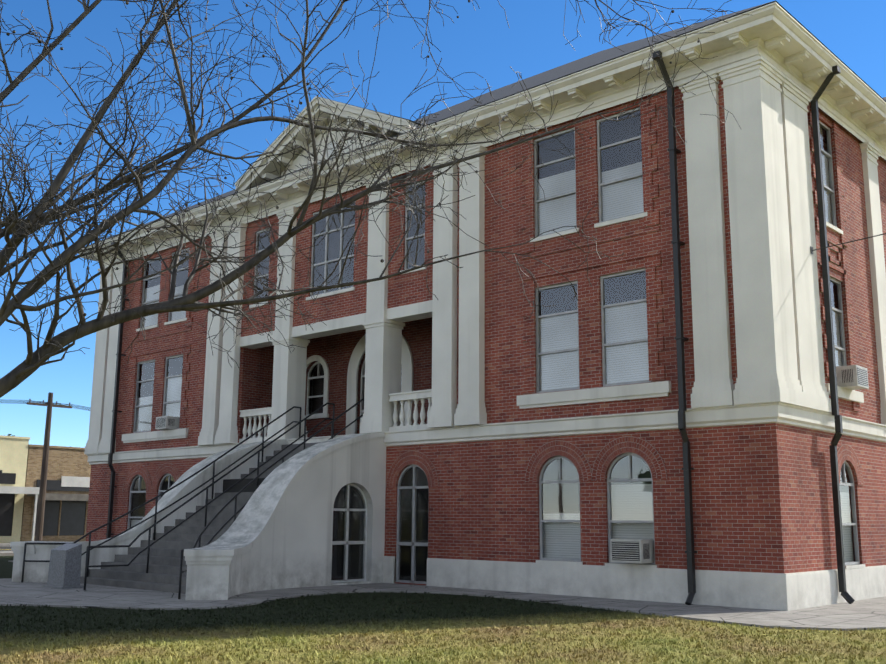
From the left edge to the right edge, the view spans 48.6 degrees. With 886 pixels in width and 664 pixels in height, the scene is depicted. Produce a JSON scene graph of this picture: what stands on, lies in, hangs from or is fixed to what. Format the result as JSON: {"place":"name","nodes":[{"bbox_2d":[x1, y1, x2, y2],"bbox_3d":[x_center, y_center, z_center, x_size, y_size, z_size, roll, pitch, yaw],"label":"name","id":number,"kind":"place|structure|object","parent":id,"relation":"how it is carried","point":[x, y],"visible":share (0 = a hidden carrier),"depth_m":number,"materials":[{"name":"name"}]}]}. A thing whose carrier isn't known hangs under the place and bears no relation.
{"place":"outdoors","nodes":[
{"label":"outdoors","id":0,"kind":"place"},
{"bbox_2d":[0,546,12,550],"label":"street","id":1,"kind":"structure","parent":0,"point":[3,548],"depth_m":48.55,"materials":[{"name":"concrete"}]},
{"bbox_2d":[0,543,13,555],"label":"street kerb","id":2,"kind":"structure","parent":1,"relation":"on","point":[6,553],"depth_m":40.39,"materials":[{"name":"concrete"}]},
{"bbox_2d":[0,435,39,542],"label":"cream shop","id":3,"kind":"structure","parent":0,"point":[13,463],"depth_m":54.90,"materials":[{"name":"paint"}]},
{"bbox_2d":[20,444,90,541],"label":"tan brick shop","id":4,"kind":"structure","parent":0,"point":[65,514],"depth_m":56.83},
{"bbox_2d":[0,470,89,486],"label":"shop signs","id":5,"kind":"object","parent":4,"relation":"attached to","point":[69,481],"visible":0.42,"depth_m":57.61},
{"bbox_2d":[0,0,748,397],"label":"bare tree","id":6,"kind":"object","parent":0,"point":[8,216],"depth_m":11.11,"materials":[{"name":"brown wood"}]},
{"bbox_2d":[0,0,699,322],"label":"seed pods","id":7,"kind":"object","parent":6,"relation":"attached to","point":[225,177],"visible":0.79,"depth_m":11.43,"materials":[{"name":"brown plant"}]},
{"bbox_2d":[0,556,885,663],"bbox_3d":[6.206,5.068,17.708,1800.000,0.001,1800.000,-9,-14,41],"label":"lawn","id":8,"kind":"structure","parent":0,"point":[6,568],"depth_m":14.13,"materials":[{"name":"green plant"}]},
{"bbox_2d":[27,392,71,540],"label":"utility pole","id":9,"kind":"object","parent":8,"relation":"on","point":[41,502],"visible":0.88,"depth_m":42.12,"materials":[{"name":"brown wood"}]},
{"bbox_2d":[19,400,90,410],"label":"overhead wires","id":10,"kind":"object","parent":9,"relation":"attached to","point":[26,401],"visible":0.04,"depth_m":42.64,"materials":[{"name":"black metal"}]},
{"bbox_2d":[0,560,885,630],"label":"walkway pavement","id":11,"kind":"structure","parent":0,"point":[866,614],"depth_m":18.66,"materials":[{"name":"concrete"}]},
{"bbox_2d":[42,543,83,588],"bbox_3d":[-8.542,5.291,22.148,0.900,1.000,0.540,-9,-14,41],"label":"granite marker","id":12,"kind":"object","parent":11,"relation":"on","point":[64,572],"visible":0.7,"depth_m":21.95,"materials":[{"name":"grey stone"}]},
{"bbox_2d":[10,439,287,581],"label":"stair cheek wall","id":13,"kind":"structure","parent":11,"relation":"on","point":[36,571],"depth_m":24.95,"materials":[{"name":"paint"}]},
{"bbox_2d":[21,399,363,598],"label":"stair handrails","id":14,"kind":"object","parent":11,"relation":"on","point":[87,552],"visible":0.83,"depth_m":24.07,"materials":[{"name":"black metal"}]},
{"bbox_2d":[80,442,320,593],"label":"stair steps","id":15,"kind":"structure","parent":11,"relation":"on","point":[162,574],"depth_m":23.47,"materials":[{"name":"grey concrete"}]},
{"bbox_2d":[184,432,385,600],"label":"stair cheek wall","id":16,"kind":"structure","parent":11,"relation":"on","point":[278,534],"depth_m":22.86,"materials":[{"name":"paint"}]},
{"bbox_2d":[223,478,363,579],"bbox_3d":[-3.815,5.138,25.424,3.560,2.600,2.150,-9,-14,41],"label":"dark stair passage","id":17,"kind":"object","parent":16,"relation":"in","point":[238,487],"visible":0.07,"depth_m":24.48},
{"bbox_2d":[331,483,366,582],"bbox_3d":[-2.381,4.934,24.185,0.070,2.400,1.320,-9,-14,41],"label":"window frame","id":18,"kind":"object","parent":16,"relation":"attached to","point":[346,542],"visible":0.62,"depth_m":24.27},
{"bbox_2d":[332,487,364,578],"bbox_3d":[-2.381,4.934,24.185,0.001,2.400,1.320,-9,-14,41],"label":"window glass","id":19,"kind":"object","parent":18,"relation":"in","point":[351,534],"visible":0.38,"depth_m":24.27,"materials":[{"name":"black glass"}]},
{"bbox_2d":[85,78,885,584],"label":"courthouse brick walls","id":20,"kind":"structure","parent":11,"relation":"on","point":[761,498],"depth_m":22.13,"materials":[{"name":"red brick"}]},
{"bbox_2d":[155,416,179,429],"bbox_3d":[-8.993,2.976,32.071,1.120,0.420,0.562,-9,-14,41],"label":"air conditioner","id":21,"kind":"object","parent":20,"relation":"on","point":[167,422],"visible":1,"depth_m":31.85,"materials":[{"name":"white metal"}]},
{"bbox_2d":[105,51,854,604],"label":"courthouse downspouts","id":22,"kind":"object","parent":20,"relation":"attached to","point":[681,339],"visible":0.85,"depth_m":20.12,"materials":[{"name":"black metal"}]},
{"bbox_2d":[78,2,885,266],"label":"cornice","id":23,"kind":"structure","parent":20,"relation":"attached to","point":[780,38],"depth_m":22.30,"materials":[{"name":"white paint"}]},
{"bbox_2d":[235,96,419,192],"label":"courthouse pediments","id":24,"kind":"object","parent":23,"relation":"on","point":[350,111],"visible":0.52,"depth_m":28.61,"materials":[{"name":"white paint"}]},
{"bbox_2d":[326,141,336,157],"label":"courthouse vent louvres","id":25,"kind":"object","parent":24,"relation":"in","point":[329,146],"visible":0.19,"depth_m":28.39,"materials":[{"name":"white"}]},
{"bbox_2d":[83,0,885,260],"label":"roof","id":26,"kind":"structure","parent":20,"relation":"on","point":[579,65],"depth_m":27.52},
{"bbox_2d":[84,56,885,568],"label":"pilasters","id":27,"kind":"object","parent":20,"relation":"attached to","point":[776,300],"depth_m":21.61,"materials":[{"name":"white paint"}]},
{"bbox_2d":[86,402,885,610],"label":"courthouse plinth belt","id":28,"kind":"object","parent":20,"relation":"attached to","point":[782,591],"visible":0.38,"depth_m":20.44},
{"bbox_2d":[239,389,431,442],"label":"loggia balustrades","id":29,"kind":"object","parent":28,"relation":"on","point":[402,398],"visible":0.69,"depth_m":25.27,"materials":[{"name":"white stone"}]},
{"bbox_2d":[125,97,859,432],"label":"courthouse brick quoins","id":30,"kind":"object","parent":20,"relation":"attached to","point":[653,284],"visible":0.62,"depth_m":21.94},
{"bbox_2d":[127,107,859,583],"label":"courthouse window frames","id":31,"kind":"structure","parent":20,"relation":"in","point":[629,455],"depth_m":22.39,"materials":[{"name":"white wood"}]},
{"bbox_2d":[129,111,856,581],"bbox_3d":[2.937,1.351,26.614,28.446,10.470,12.127,-1,-11,6],"label":"window screen","id":32,"kind":"object","parent":31,"relation":"in","point":[545,337],"visible":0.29,"depth_m":22.05,"materials":[{"name":"grey metal"}]},
{"bbox_2d":[123,436,863,491],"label":"brick arches","id":33,"kind":"structure","parent":20,"relation":"attached to","point":[645,450],"depth_m":21.32,"materials":[{"name":"red brick"}]},
{"bbox_2d":[610,537,653,562],"bbox_3d":[3.851,4.425,19.876,1.220,0.480,0.582,-9,-14,41],"label":"ac unit","id":34,"kind":"object","parent":20,"relation":"on","point":[632,550],"depth_m":19.65,"materials":[{"name":"white metal"}]},
{"bbox_2d":[810,233,885,253],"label":"service wire","id":35,"kind":"object","parent":20,"relation":"attached to","point":[811,250],"visible":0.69,"depth_m":19.98,"materials":[{"name":"black metal"}]},
{"bbox_2d":[836,365,868,389],"bbox_3d":[8.662,0.980,20.994,0.652,0.460,1.160,-9,-14,41],"label":"ac unit","id":36,"kind":"object","parent":20,"relation":"on","point":[852,377],"visible":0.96,"depth_m":20.71,"materials":[{"name":"beige metal"}]},
{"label":"loggia floor","id":37,"kind":"structure","parent":20,"relation":"on","visible":0},
{"bbox_2d":[240,317,431,438],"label":"loggia brick walls","id":38,"kind":"structure","parent":37,"relation":"on","point":[335,351],"depth_m":29.96,"materials":[{"name":"red brick"}]},
{"bbox_2d":[0,0,885,447],"label":"sky","id":39,"kind":"structure","parent":0,"point":[481,41],"materials":[{"name":"blue"}]},
{"bbox_2d":[131,154,853,561],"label":"window blinds","id":40,"kind":"object","parent":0,"point":[555,220],"depth_m":21.60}
]}

